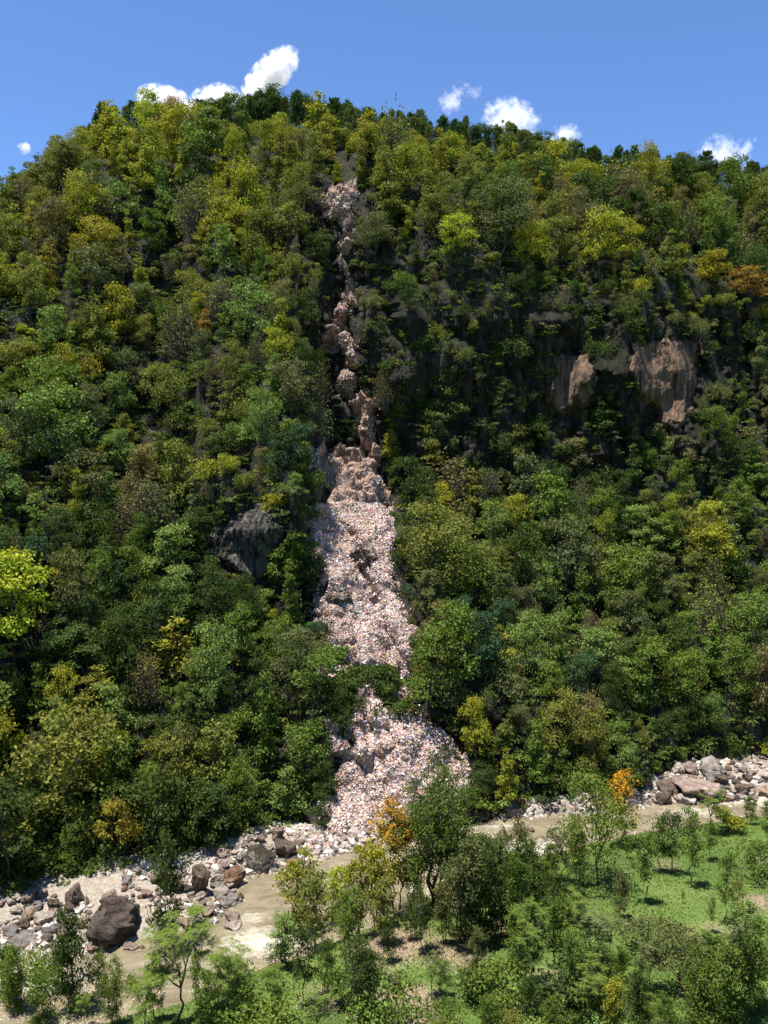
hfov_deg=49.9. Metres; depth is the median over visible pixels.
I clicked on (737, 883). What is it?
young tree
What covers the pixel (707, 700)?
broadleaf tree
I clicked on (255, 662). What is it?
broadleaf tree
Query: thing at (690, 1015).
shrub
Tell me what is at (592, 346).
shrub
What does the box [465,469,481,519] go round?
slender tree
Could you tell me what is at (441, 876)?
bushy tree
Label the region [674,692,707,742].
broadleaf tree
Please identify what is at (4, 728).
broadleaf tree
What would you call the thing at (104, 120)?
slender tree
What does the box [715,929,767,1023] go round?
bushy tree
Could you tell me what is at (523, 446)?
broadleaf tree
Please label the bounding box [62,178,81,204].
broadleaf tree
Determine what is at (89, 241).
dry shrub
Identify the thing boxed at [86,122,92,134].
pine tree
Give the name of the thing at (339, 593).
rock outcrop
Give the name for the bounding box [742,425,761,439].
shrub
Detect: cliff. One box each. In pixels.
[206,503,283,586]
[347,317,456,385]
[545,351,596,416]
[588,317,633,381]
[629,335,702,429]
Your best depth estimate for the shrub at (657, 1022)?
66.87 m
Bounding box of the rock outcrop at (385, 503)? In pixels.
[379,500,390,505]
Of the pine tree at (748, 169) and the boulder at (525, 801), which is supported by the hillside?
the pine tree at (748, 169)
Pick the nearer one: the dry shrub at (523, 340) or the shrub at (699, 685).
the shrub at (699, 685)
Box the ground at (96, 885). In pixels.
[0,757,767,1023]
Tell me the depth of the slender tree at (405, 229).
179.99 m
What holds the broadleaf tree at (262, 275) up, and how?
on the hillside
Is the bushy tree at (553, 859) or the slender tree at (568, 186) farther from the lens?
the slender tree at (568, 186)
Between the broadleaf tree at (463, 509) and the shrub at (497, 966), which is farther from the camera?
the broadleaf tree at (463, 509)
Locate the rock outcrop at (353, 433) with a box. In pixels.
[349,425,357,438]
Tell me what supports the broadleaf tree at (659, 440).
on the hillside
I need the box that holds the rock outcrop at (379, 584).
[375,580,394,594]
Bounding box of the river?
[0,797,767,1023]
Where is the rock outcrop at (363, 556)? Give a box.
[349,542,378,572]
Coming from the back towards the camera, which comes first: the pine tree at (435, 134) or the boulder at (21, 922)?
the pine tree at (435, 134)
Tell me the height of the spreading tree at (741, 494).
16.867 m
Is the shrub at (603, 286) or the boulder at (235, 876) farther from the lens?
the shrub at (603, 286)
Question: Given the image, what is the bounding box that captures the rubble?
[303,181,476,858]
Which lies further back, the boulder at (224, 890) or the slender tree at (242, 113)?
the slender tree at (242, 113)
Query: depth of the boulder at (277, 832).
109.10 m
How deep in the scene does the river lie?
90.94 m
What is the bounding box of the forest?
[0,137,767,850]
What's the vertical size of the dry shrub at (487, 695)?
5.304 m
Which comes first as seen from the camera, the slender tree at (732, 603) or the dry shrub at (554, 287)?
the slender tree at (732, 603)
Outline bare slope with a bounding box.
[306,177,472,822]
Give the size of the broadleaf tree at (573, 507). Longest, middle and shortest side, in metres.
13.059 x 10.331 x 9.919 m
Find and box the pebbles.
[0,754,767,961]
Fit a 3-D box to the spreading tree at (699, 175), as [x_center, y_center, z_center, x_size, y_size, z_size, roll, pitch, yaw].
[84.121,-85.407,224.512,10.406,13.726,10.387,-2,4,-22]
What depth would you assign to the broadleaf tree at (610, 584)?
153.62 m
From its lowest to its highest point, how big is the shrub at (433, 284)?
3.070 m
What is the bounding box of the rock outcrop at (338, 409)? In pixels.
[327,395,351,434]
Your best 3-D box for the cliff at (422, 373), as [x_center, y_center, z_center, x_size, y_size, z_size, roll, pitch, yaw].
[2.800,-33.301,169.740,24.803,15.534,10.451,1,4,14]
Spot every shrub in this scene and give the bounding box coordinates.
[0,478,9,494]
[0,946,70,1009]
[3,533,24,576]
[8,343,41,358]
[8,494,20,509]
[8,683,30,723]
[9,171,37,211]
[16,238,39,267]
[19,485,38,504]
[27,441,50,465]
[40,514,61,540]
[62,311,69,323]
[64,319,81,338]
[67,351,104,383]
[68,716,87,733]
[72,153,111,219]
[76,227,100,261]
[78,303,89,327]
[83,478,98,498]
[84,405,98,437]
[89,265,107,286]
[101,428,119,439]
[103,394,116,404]
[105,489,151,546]
[108,343,137,371]
[119,757,164,782]
[119,969,143,998]
[120,467,162,515]
[123,430,143,445]
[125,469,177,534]
[127,588,156,611]
[128,263,137,274]
[129,606,149,625]
[130,367,143,392]
[134,711,157,734]
[149,291,159,305]
[152,310,170,330]
[156,293,205,371]
[156,725,186,748]
[162,251,180,284]
[163,169,220,244]
[163,520,191,539]
[166,250,184,269]
[176,281,189,302]
[180,1017,194,1023]
[184,435,192,449]
[188,472,203,488]
[189,415,196,434]
[190,455,231,487]
[191,398,199,423]
[194,417,217,433]
[196,281,222,297]
[197,727,215,743]
[197,955,259,999]
[199,290,223,329]
[199,480,210,507]
[201,553,219,565]
[202,356,222,385]
[204,272,244,314]
[206,483,215,503]
[206,996,236,1023]
[209,975,309,1023]
[212,499,226,517]
[212,508,220,525]
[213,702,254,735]
[216,430,252,453]
[216,452,241,476]
[218,578,237,596]
[219,417,261,446]
[221,1004,252,1023]
[224,765,249,790]
[226,396,268,426]
[229,470,257,496]
[241,723,258,737]
[242,996,264,1023]
[243,330,267,373]
[246,607,263,619]
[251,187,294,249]
[255,587,274,602]
[258,469,279,497]
[259,492,287,514]
[262,608,278,619]
[263,941,293,965]
[266,574,272,583]
[266,677,279,695]
[273,537,312,559]
[274,639,309,670]
[275,302,298,312]
[275,482,284,505]
[275,557,311,568]
[279,416,299,438]
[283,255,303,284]
[285,317,295,330]
[287,251,300,264]
[287,532,303,563]
[290,372,304,396]
[290,440,313,460]
[293,322,303,336]
[298,497,307,526]
[299,277,310,285]
[299,416,320,439]
[299,490,313,514]
[300,404,312,414]
[300,469,332,497]
[300,512,308,533]
[301,738,324,758]
[302,450,313,461]
[303,384,338,448]
[304,298,317,310]
[305,507,324,519]
[307,620,327,634]
[308,209,320,229]
[308,268,323,280]
[308,273,319,299]
[309,347,331,365]
[310,355,336,404]
[311,675,360,695]
[320,960,359,1008]
[322,702,343,720]
[324,644,352,666]
[334,966,443,1023]
[336,422,354,435]
[336,660,368,678]
[336,693,366,713]
[340,675,363,691]
[351,662,400,687]
[354,293,384,311]
[363,662,395,676]
[363,692,427,717]
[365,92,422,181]
[370,368,398,411]
[375,281,383,293]
[375,680,396,699]
[377,262,386,272]
[377,359,394,371]
[378,297,390,310]
[380,671,406,689]
[381,279,404,296]
[386,510,415,526]
[387,401,406,423]
[390,268,416,289]
[390,336,398,352]
[390,548,408,562]
[391,522,416,538]
[392,428,398,445]
[394,326,408,343]
[395,533,409,546]
[398,678,414,690]
[403,477,435,499]
[409,659,429,684]
[410,334,440,351]
[410,631,421,648]
[410,996,471,1023]
[416,400,441,423]
[418,446,493,511]
[423,306,435,327]
[425,324,447,342]
[427,266,438,281]
[427,411,449,436]
[429,280,441,290]
[429,291,437,304]
[431,398,441,411]
[432,997,444,1010]
[437,992,458,1011]
[439,742,459,759]
[440,812,477,835]
[442,399,452,421]
[444,399,471,416]
[448,290,458,300]
[449,965,497,1004]
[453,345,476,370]
[455,302,472,318]
[456,947,547,1019]
[457,454,479,470]
[465,284,473,292]
[469,414,482,433]
[471,258,484,277]
[476,463,504,498]
[476,467,487,480]
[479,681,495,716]
[482,299,491,314]
[486,434,512,463]
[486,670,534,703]
[487,998,527,1023]
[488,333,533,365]
[490,1009,528,1023]
[496,468,514,489]
[496,498,515,532]
[497,433,518,456]
[500,492,509,510]
[502,991,525,1009]
[505,272,526,292]
[507,640,527,652]
[507,814,535,840]
[509,384,515,394]
[509,1007,558,1023]
[513,398,527,418]
[515,370,521,380]
[516,334,530,350]
[519,933,630,1023]
[522,311,536,342]
[524,345,533,370]
[526,391,537,403]
[529,413,552,423]
[530,273,548,285]
[530,361,553,380]
[533,612,552,639]
[535,458,559,468]
[541,292,549,310]
[544,431,555,442]
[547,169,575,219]
[549,280,558,291]
[550,449,560,461]
[551,298,563,311]
[555,442,576,461]
[555,1007,584,1023]
[559,427,567,438]
[563,984,610,1023]
[565,452,574,466]
[566,302,584,320]
[567,277,583,300]
[569,649,580,661]
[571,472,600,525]
[574,604,603,648]
[580,338,607,358]
[583,995,639,1023]
[584,325,591,344]
[585,303,602,314]
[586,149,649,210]
[590,304,605,318]
[592,461,615,498]
[593,277,618,297]
[594,340,625,359]
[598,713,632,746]
[600,981,653,1018]
[607,384,614,400]
[607,408,621,424]
[607,467,620,483]
[609,448,624,464]
[610,601,627,616]
[613,545,632,559]
[614,907,684,960]
[617,275,652,290]
[617,293,643,313]
[617,744,640,761]
[626,162,653,218]
[626,289,655,306]
[636,331,645,347]
[639,1010,654,1018]
[641,1000,661,1018]
[643,422,667,440]
[643,480,666,510]
[644,991,655,998]
[644,1016,672,1023]
[649,758,661,775]
[656,579,683,598]
[661,436,675,451]
[664,291,673,310]
[664,312,684,326]
[667,1009,692,1023]
[668,592,694,603]
[668,929,714,975]
[671,996,716,1023]
[672,745,689,762]
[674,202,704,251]
[674,516,693,544]
[681,312,714,344]
[682,289,695,308]
[682,311,697,328]
[687,679,706,691]
[691,461,701,477]
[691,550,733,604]
[692,301,704,313]
[692,693,730,713]
[692,1005,715,1023]
[695,395,708,410]
[695,409,716,424]
[699,281,709,295]
[699,435,706,447]
[700,294,712,307]
[703,382,738,407]
[706,338,719,353]
[706,447,725,469]
[712,805,752,833]
[714,292,736,311]
[714,923,765,969]
[718,911,767,960]
[719,321,727,331]
[721,739,743,759]
[726,420,738,430]
[728,226,759,269]
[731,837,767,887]
[739,299,744,319]
[740,321,765,346]
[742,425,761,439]
[744,994,767,1013]
[745,445,767,471]
[746,326,757,342]
[746,351,755,366]
[749,308,760,321]
[757,303,767,321]
[758,571,767,594]
[760,522,767,544]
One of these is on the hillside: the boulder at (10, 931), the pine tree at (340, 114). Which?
the pine tree at (340, 114)
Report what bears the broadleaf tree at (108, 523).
on the hillside
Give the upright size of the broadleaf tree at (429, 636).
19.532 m
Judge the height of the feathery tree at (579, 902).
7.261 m
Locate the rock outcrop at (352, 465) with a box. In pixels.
[345,461,358,473]
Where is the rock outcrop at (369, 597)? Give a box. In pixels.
[365,594,375,599]
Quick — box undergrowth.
[0,120,767,896]
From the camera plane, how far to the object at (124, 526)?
140.62 m
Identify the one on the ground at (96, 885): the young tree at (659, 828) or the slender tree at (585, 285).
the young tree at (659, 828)
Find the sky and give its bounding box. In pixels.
[0,0,767,187]
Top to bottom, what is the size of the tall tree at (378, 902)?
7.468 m
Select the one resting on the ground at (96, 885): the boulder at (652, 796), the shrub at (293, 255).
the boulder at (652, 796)
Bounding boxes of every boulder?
[2,924,18,938]
[7,900,15,905]
[9,906,22,913]
[9,932,37,948]
[12,895,22,901]
[13,916,29,928]
[19,929,33,932]
[20,888,36,903]
[21,905,38,919]
[23,899,42,910]
[33,910,54,925]
[34,925,41,931]
[37,888,47,898]
[38,933,53,944]
[41,923,56,933]
[47,898,59,908]
[57,925,75,935]
[64,902,73,912]
[65,882,84,903]
[76,917,87,928]
[85,896,139,945]
[87,940,100,950]
[98,944,108,949]
[102,888,117,897]
[107,944,117,950]
[121,874,131,885]
[121,885,127,891]
[123,942,138,950]
[141,889,152,896]
[145,916,156,924]
[150,871,166,883]
[178,917,192,928]
[181,884,190,891]
[183,897,192,902]
[186,891,194,897]
[191,863,210,893]
[196,890,207,899]
[202,907,214,917]
[209,881,224,888]
[210,874,223,882]
[213,885,230,896]
[215,848,228,858]
[215,892,242,907]
[218,860,229,867]
[218,868,224,873]
[220,857,229,861]
[223,867,245,888]
[224,920,241,930]
[225,883,233,887]
[225,911,239,921]
[226,836,237,841]
[233,853,245,861]
[234,836,248,849]
[244,843,275,873]
[250,835,257,840]
[258,835,265,841]
[264,842,273,849]
[270,827,283,840]
[274,838,296,856]
[284,856,300,863]
[291,827,300,839]
[293,838,304,845]
[329,845,337,851]
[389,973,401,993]
[505,805,519,814]
[519,798,529,808]
[541,802,549,808]
[550,804,559,810]
[633,794,644,801]
[636,786,642,793]
[647,794,656,803]
[651,774,659,782]
[655,788,671,805]
[656,778,681,794]
[668,760,684,773]
[671,775,720,798]
[673,793,695,804]
[682,761,698,775]
[699,755,727,782]
[714,774,729,783]
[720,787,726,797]
[724,794,734,801]
[725,765,731,770]
[729,788,737,793]
[731,779,740,783]
[734,783,750,794]
[737,766,746,771]
[738,794,747,799]
[742,773,752,781]
[746,770,757,774]
[751,785,767,796]
[755,767,767,777]
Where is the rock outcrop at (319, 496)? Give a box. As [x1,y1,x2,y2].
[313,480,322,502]
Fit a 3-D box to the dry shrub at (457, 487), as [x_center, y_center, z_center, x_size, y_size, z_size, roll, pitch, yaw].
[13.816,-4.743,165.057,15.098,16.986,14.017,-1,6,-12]
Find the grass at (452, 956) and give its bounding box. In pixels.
[102,817,767,1023]
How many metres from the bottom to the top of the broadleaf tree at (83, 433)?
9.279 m
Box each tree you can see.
[0,176,19,216]
[0,197,10,240]
[0,202,27,253]
[0,211,28,272]
[0,250,10,282]
[0,252,14,282]
[0,335,46,390]
[0,364,27,421]
[0,392,43,457]
[0,425,24,469]
[0,450,27,514]
[0,502,6,547]
[0,522,20,574]
[0,544,59,661]
[0,668,29,720]
[0,697,133,835]
[0,707,37,778]
[0,773,43,880]
[0,939,30,1016]
[0,941,16,997]
[1,262,32,304]
[2,757,53,826]
[3,351,91,441]
[4,166,22,202]
[5,188,25,211]
[5,251,50,319]
[6,454,21,486]
[7,518,23,543]
[8,376,99,480]
[10,787,51,854]
[11,530,61,611]
[13,252,33,285]
[14,336,39,370]
[16,409,28,440]
[16,491,49,528]
[18,375,42,402]
[19,746,48,792]
[20,969,59,1023]
[21,182,53,227]
[21,201,45,245]
[21,731,43,760]
[22,505,47,567]
[26,660,50,723]
[27,163,38,185]
[29,138,82,196]
[29,193,72,255]
[30,628,90,679]
[31,154,41,197]
[35,171,63,220]
[35,244,61,302]
[35,304,82,362]
[36,136,81,187]
[36,288,66,342]
[37,944,73,988]
[39,147,55,171]
[40,236,62,280]
[41,341,80,394]
[41,619,54,664]
[42,663,80,711]
[44,542,107,621]
[44,695,74,747]
[45,134,63,161]
[45,445,110,515]
[46,505,78,546]
[46,906,100,1023]
[47,194,70,256]
[48,566,61,584]
[49,618,117,692]
[54,802,96,870]
[56,742,95,789]
[57,167,114,234]
[57,262,83,305]
[57,465,70,495]
[58,532,81,573]
[61,123,101,166]
[61,190,79,231]
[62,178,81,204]
[63,495,120,568]
[65,244,87,294]
[65,469,85,524]
[66,233,79,267]
[66,421,92,453]
[67,213,122,268]
[67,308,88,346]
[68,380,109,439]
[70,241,128,308]
[70,664,115,714]
[71,597,118,662]
[74,993,94,1022]
[76,144,91,179]
[76,728,99,762]
[79,294,118,369]
[80,155,104,185]
[82,305,93,338]
[82,515,95,546]
[83,544,116,604]
[84,614,140,697]
[84,947,111,991]
[85,726,146,820]
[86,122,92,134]
[86,729,130,788]
[87,445,107,484]
[87,680,136,743]
[88,99,124,147]
[88,795,144,860]
[90,134,100,150]
[90,369,105,388]
[91,112,98,127]
[91,471,118,515]
[91,533,122,586]
[92,100,107,123]
[93,951,132,1023]
[94,109,139,167]
[94,434,120,463]
[96,231,127,270]
[96,370,135,422]
[96,521,115,543]
[97,177,140,235]
[100,286,126,328]
[101,281,141,345]
[101,533,127,558]
[102,427,136,477]
[104,140,122,178]
[107,558,131,612]
[107,599,144,662]
[111,105,120,121]
[111,232,130,286]
[111,413,138,455]
[112,682,130,720]
[114,136,136,177]
[114,474,140,512]
[114,544,161,589]
[115,125,143,160]
[115,765,190,850]
[120,105,131,124]
[121,740,139,769]
[122,134,160,194]
[122,511,154,574]
[123,208,136,249]
[125,100,138,125]
[125,441,165,487]
[125,447,153,478]
[125,577,182,658]
[125,647,165,711]
[126,280,158,327]
[128,176,145,230]
[128,967,157,1023]
[129,312,157,349]
[130,86,169,133]
[130,254,157,313]
[130,728,205,802]
[131,126,159,167]
[132,100,142,121]
[134,272,150,294]
[134,521,197,589]
[135,206,166,257]
[136,364,172,415]
[137,117,171,178]
[138,105,168,121]
[139,953,169,1019]
[140,902,216,1023]
[144,616,206,681]
[145,363,191,437]
[145,825,191,949]
[149,431,170,478]
[149,714,175,760]
[151,299,172,338]
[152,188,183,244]
[153,95,183,125]
[153,153,176,232]
[154,562,195,628]
[155,315,177,360]
[155,439,198,508]
[156,97,219,168]
[156,121,181,169]
[159,770,219,842]
[162,721,198,775]
[164,436,190,475]
[169,514,208,566]
[171,298,194,334]
[171,682,192,722]
[172,138,191,188]
[172,268,210,314]
[173,99,232,178]
[174,692,205,756]
[175,135,217,195]
[178,562,220,591]
[179,658,203,692]
[180,173,211,212]
[180,352,191,376]
[182,363,196,398]
[182,614,244,710]
[183,272,197,297]
[183,476,206,528]
[185,718,250,792]
[186,327,215,361]
[187,290,207,329]
[187,968,221,1023]
[188,950,200,989]
[190,505,214,543]
[190,782,240,844]
[191,446,196,465]
[191,566,234,640]
[192,218,210,253]
[195,358,212,397]
[195,417,222,449]
[196,232,215,274]
[196,308,211,341]
[196,404,202,422]
[197,96,221,123]
[199,194,255,251]
[200,431,227,464]
[201,622,213,664]
[202,175,238,216]
[203,126,220,163]
[204,935,258,1018]
[206,189,233,224]
[209,148,227,190]
[211,220,239,278]
[212,91,241,121]
[213,100,224,122]
[214,96,240,125]
[214,303,243,324]
[214,753,263,820]
[215,302,235,343]
[215,337,252,388]
[216,378,239,429]
[216,416,226,424]
[217,117,231,161]
[217,600,263,678]
[218,280,286,341]
[219,125,247,202]
[219,243,240,267]
[219,572,262,625]
[223,123,238,132]
[225,159,275,231]
[227,962,254,998]
[231,309,245,365]
[232,121,256,136]
[233,92,254,153]
[233,100,246,125]
[234,499,240,511]
[235,130,257,179]
[235,200,284,267]
[236,360,257,400]
[240,231,271,272]
[240,384,284,446]
[242,656,273,710]
[243,94,255,123]
[244,273,261,301]
[246,95,262,127]
[247,91,272,123]
[249,778,256,790]
[250,118,281,175]
[250,245,270,285]
[251,167,266,208]
[251,670,279,765]
[253,81,298,126]
[253,447,274,484]
[256,614,294,672]
[256,962,288,1018]
[258,301,272,327]
[259,324,294,364]
[260,87,281,120]
[261,419,320,469]
[262,354,317,417]
[262,622,271,648]
[263,352,282,397]
[264,116,304,159]
[264,277,293,317]
[264,544,302,593]
[265,142,283,199]
[265,250,293,297]
[265,702,281,729]
[266,111,288,157]
[266,298,297,349]
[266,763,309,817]
[266,909,298,969]
[267,394,281,417]
[267,624,328,693]
[268,243,283,271]
[269,415,282,456]
[269,842,321,930]
[270,200,314,250]
[271,132,285,181]
[276,128,303,195]
[277,159,312,227]
[279,558,305,626]
[280,96,291,125]
[280,471,308,508]
[281,247,287,261]
[284,717,332,781]
[285,88,307,126]
[286,127,312,161]
[287,341,295,358]
[288,285,323,337]
[289,140,303,176]
[289,644,355,708]
[290,926,332,1005]
[291,94,304,127]
[293,338,315,381]
[294,865,338,950]
[296,89,314,127]
[298,453,310,493]
[298,538,328,587]
[300,90,345,141]
[301,231,333,262]
[301,987,340,1023]
[302,129,328,185]
[303,99,313,120]
[307,791,331,828]
[308,760,339,799]
[309,482,316,505]
[312,939,337,993]
[313,112,339,164]
[320,864,351,922]
[323,97,341,113]
[327,109,335,127]
[327,134,336,150]
[327,686,353,739]
[327,884,375,952]
[327,903,353,970]
[328,100,341,126]
[329,933,391,1023]
[331,160,342,182]
[334,113,345,129]
[337,98,353,126]
[337,111,347,128]
[337,844,373,933]
[340,104,359,131]
[340,134,344,147]
[340,934,389,1010]
[344,141,352,156]
[346,133,355,151]
[348,121,382,168]
[350,108,378,160]
[351,209,394,261]
[353,106,361,128]
[353,138,366,183]
[355,107,379,131]
[355,838,396,928]
[358,106,387,125]
[361,794,424,917]
[364,873,400,945]
[370,148,410,227]
[372,135,395,192]
[374,116,406,155]
[376,138,431,204]
[376,315,388,338]
[379,917,400,962]
[381,418,400,465]
[385,747,479,906]
[387,460,401,487]
[392,453,442,503]
[392,497,479,587]
[396,227,406,256]
[397,116,437,137]
[398,272,420,323]
[398,282,406,296]
[399,201,416,244]
[400,847,429,918]
[401,482,443,524]
[401,892,416,939]
[402,596,481,706]
[404,129,428,176]
[405,112,415,134]
[408,614,414,624]
[410,246,422,266]
[410,566,451,625]
[410,884,437,952]
[411,108,427,137]
[413,337,425,359]
[414,191,454,244]
[415,121,433,139]
[416,168,438,227]
[416,409,445,470]
[416,598,466,663]
[419,524,450,555]
[421,949,439,994]
[422,145,433,170]
[424,125,433,144]
[427,127,448,185]
[427,159,437,186]
[429,372,487,425]
[429,480,454,529]
[431,869,456,944]
[432,127,439,143]
[432,129,466,175]
[433,169,458,196]
[433,958,453,995]
[435,209,480,265]
[435,855,471,933]
[436,525,460,568]
[438,114,450,137]
[438,175,461,222]
[442,836,491,951]
[442,864,472,938]
[443,334,457,356]
[443,436,465,482]
[443,510,473,545]
[444,354,459,387]
[444,535,485,591]
[446,833,474,866]
[448,118,464,145]
[448,502,477,538]
[449,145,461,165]
[450,540,506,612]
[450,607,494,668]
[450,833,519,945]
[452,593,476,641]
[453,155,485,210]
[453,837,490,915]
[455,139,467,180]
[455,497,469,527]
[456,123,469,144]
[456,267,464,282]
[456,608,510,683]
[456,693,493,762]
[458,542,499,578]
[459,152,491,199]
[460,128,470,147]
[460,785,481,810]
[461,114,470,140]
[462,925,491,971]
[465,187,481,233]
[465,454,477,484]
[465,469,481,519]
[466,173,543,264]
[466,760,499,797]
[467,122,503,150]
[467,123,484,148]
[468,128,479,150]
[469,832,491,854]
[469,991,507,1023]
[472,497,509,552]
[473,358,486,381]
[475,702,492,736]
[476,148,498,189]
[477,277,485,302]
[480,499,494,538]
[480,618,518,664]
[482,130,492,151]
[483,134,491,149]
[483,171,510,229]
[483,832,518,939]
[483,838,502,913]
[484,546,514,584]
[485,147,494,163]
[486,595,516,633]
[487,350,503,372]
[489,158,531,222]
[490,375,514,403]
[491,123,506,149]
[491,394,503,421]
[492,127,503,150]
[492,572,519,612]
[492,718,512,759]
[493,130,502,151]
[493,747,519,805]
[493,846,525,924]
[495,586,515,625]
[496,120,518,180]
[496,422,529,472]
[496,824,513,854]
[496,848,537,946]
[497,139,505,162]
[497,550,519,581]
[500,492,539,537]
[501,901,535,955]
[501,927,534,988]
[502,122,517,140]
[502,606,551,676]
[505,519,549,599]
[505,702,532,745]
[506,180,526,243]
[508,218,547,281]
[508,452,550,518]
[509,160,524,194]
[509,320,512,336]
[510,837,538,903]
[512,834,548,923]
[512,896,553,992]
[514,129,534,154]
[514,584,542,629]
[514,972,545,1023]
[515,200,548,240]
[515,653,526,700]
[517,853,548,934]
[518,419,549,461]
[519,258,536,288]
[519,286,531,312]
[519,832,544,870]
[521,150,533,179]
[521,719,553,789]
[522,139,540,154]
[522,154,557,199]
[522,159,530,186]
[523,719,550,761]
[524,226,554,267]
[524,470,577,546]
[528,170,551,219]
[529,129,559,160]
[529,136,572,185]
[529,556,566,610]
[530,523,554,573]
[531,459,560,483]
[531,508,611,601]
[532,658,570,699]
[534,881,566,950]
[535,462,545,491]
[536,210,584,272]
[536,661,570,720]
[536,860,555,908]
[537,188,570,239]
[537,994,560,1023]
[538,140,555,196]
[538,684,583,753]
[539,607,577,676]
[541,890,573,963]
[542,842,561,887]
[543,245,558,276]
[543,464,574,510]
[544,826,576,871]
[545,602,567,651]
[549,491,593,541]
[549,872,573,922]
[550,172,575,204]
[551,747,573,791]
[553,766,637,884]
[554,137,572,162]
[555,172,580,232]
[555,185,604,256]
[557,645,599,712]
[557,887,590,937]
[558,930,593,1009]
[560,436,592,480]
[563,137,585,158]
[563,811,588,863]
[563,859,594,907]
[564,155,606,196]
[564,560,594,622]
[564,690,605,751]
[565,815,592,884]
[567,245,581,279]
[568,557,611,615]
[568,624,635,684]
[569,142,584,164]
[569,951,608,1023]
[570,140,578,159]
[570,168,598,205]
[570,706,613,782]
[571,203,630,274]
[572,528,595,559]
[572,536,600,578]
[573,157,586,187]
[574,506,597,542]
[574,906,609,946]
[574,942,617,1000]
[579,150,585,158]
[580,178,627,235]
[580,271,590,293]
[581,396,614,439]
[581,486,618,527]
[581,615,629,667]
[582,147,594,164]
[583,471,613,510]
[586,147,603,164]
[588,174,607,205]
[588,468,595,491]
[591,909,629,948]
[592,202,624,255]
[592,539,659,607]
[593,149,604,164]
[593,174,620,202]
[593,507,616,569]
[595,658,633,708]
[596,767,643,845]
[600,560,620,586]
[600,585,615,627]
[600,972,627,1023]
[603,215,645,260]
[603,732,644,787]
[604,156,614,177]
[605,589,653,648]
[606,468,635,506]
[607,945,630,992]
[608,287,622,307]
[609,304,645,338]
[610,503,654,545]
[610,868,633,919]
[611,148,625,173]
[611,262,617,282]
[611,494,628,544]
[612,170,644,213]
[614,144,626,169]
[615,636,635,674]
[617,264,633,296]
[620,153,646,175]
[621,185,654,228]
[621,648,663,719]
[621,956,655,1023]
[622,832,662,903]
[623,150,631,162]
[624,835,630,857]
[625,443,642,485]
[627,161,654,180]
[627,391,640,413]
[628,633,686,692]
[629,145,640,158]
[629,413,640,441]
[629,624,655,661]
[630,250,649,271]
[630,534,637,561]
[630,584,651,624]
[631,139,671,203]
[631,550,690,599]
[632,202,646,244]
[632,489,659,523]
[633,719,649,750]
[635,186,667,237]
[635,759,654,785]
[636,539,646,577]
[636,935,663,988]
[637,440,657,479]
[637,914,728,997]
[638,516,680,552]
[638,552,667,613]
[642,199,688,239]
[643,200,690,258]
[644,245,660,292]
[644,816,673,872]
[646,717,654,744]
[647,311,655,338]
[650,598,678,638]
[652,150,696,199]
[652,712,679,745]
[652,808,701,872]
[653,149,663,172]
[653,990,676,1023]
[654,611,698,681]
[656,228,684,280]
[656,433,666,462]
[656,442,679,481]
[657,492,684,524]
[657,647,716,704]
[659,508,686,540]
[660,196,682,241]
[660,239,674,259]
[663,154,672,177]
[664,457,695,505]
[665,609,705,653]
[665,749,675,768]
[667,707,690,742]
[672,435,696,475]
[672,505,710,561]
[673,185,692,216]
[674,240,691,271]
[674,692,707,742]
[675,268,682,286]
[675,592,691,618]
[676,170,711,208]
[676,803,709,885]
[676,941,718,1020]
[678,575,736,647]
[681,548,703,589]
[682,938,764,1023]
[684,521,744,576]
[685,474,696,510]
[688,157,710,182]
[690,159,717,181]
[690,160,719,182]
[690,198,707,236]
[690,497,728,536]
[690,525,731,565]
[692,191,741,248]
[693,172,721,215]
[694,193,739,244]
[694,491,703,520]
[695,247,734,290]
[696,150,717,162]
[696,621,726,676]
[696,691,728,732]
[697,228,714,271]
[698,788,726,829]
[698,929,736,989]
[699,404,740,442]
[702,818,720,860]
[703,351,711,367]
[703,895,717,932]
[704,236,716,263]
[707,465,719,490]
[707,954,739,1011]
[710,161,720,182]
[710,463,726,499]
[712,486,731,519]
[712,636,762,702]
[713,149,756,211]
[713,182,723,215]
[713,851,744,923]
[715,513,738,541]
[715,588,767,647]
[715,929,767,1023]
[716,160,729,182]
[717,220,742,272]
[717,477,765,543]
[718,206,739,231]
[718,222,741,259]
[720,312,734,339]
[720,431,746,468]
[721,523,746,574]
[722,159,741,185]
[723,593,744,623]
[723,636,746,679]
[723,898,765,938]
[725,264,767,302]
[728,874,748,903]
[729,708,744,734]
[730,178,744,204]
[731,374,737,390]
[732,243,767,292]
[732,539,750,596]
[733,169,767,226]
[734,218,746,245]
[734,391,750,421]
[734,660,761,699]
[734,913,767,1015]
[735,436,764,474]
[735,464,745,483]
[735,599,767,632]
[739,178,767,238]
[739,197,755,237]
[739,448,767,495]
[740,377,747,390]
[741,796,758,824]
[742,161,754,174]
[742,211,757,242]
[744,167,755,183]
[744,526,764,560]
[744,628,767,676]
[744,643,767,724]
[744,847,755,869]
[745,253,767,303]
[747,615,767,655]
[750,162,761,179]
[750,245,767,287]
[750,332,767,378]
[752,236,767,255]
[752,560,767,593]
[755,798,767,843]
[756,165,767,174]
[756,216,767,250]
[757,370,767,398]
[760,386,767,420]
[761,323,767,357]
[761,474,767,497]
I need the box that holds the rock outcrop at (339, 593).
[324,587,351,602]
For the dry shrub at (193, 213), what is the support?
on the hillside
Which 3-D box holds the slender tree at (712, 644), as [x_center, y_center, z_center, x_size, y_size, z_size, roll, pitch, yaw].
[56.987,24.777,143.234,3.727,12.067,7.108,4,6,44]
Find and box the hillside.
[0,129,767,879]
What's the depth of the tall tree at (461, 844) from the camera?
92.95 m
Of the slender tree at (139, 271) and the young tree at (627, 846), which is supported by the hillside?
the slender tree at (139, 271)

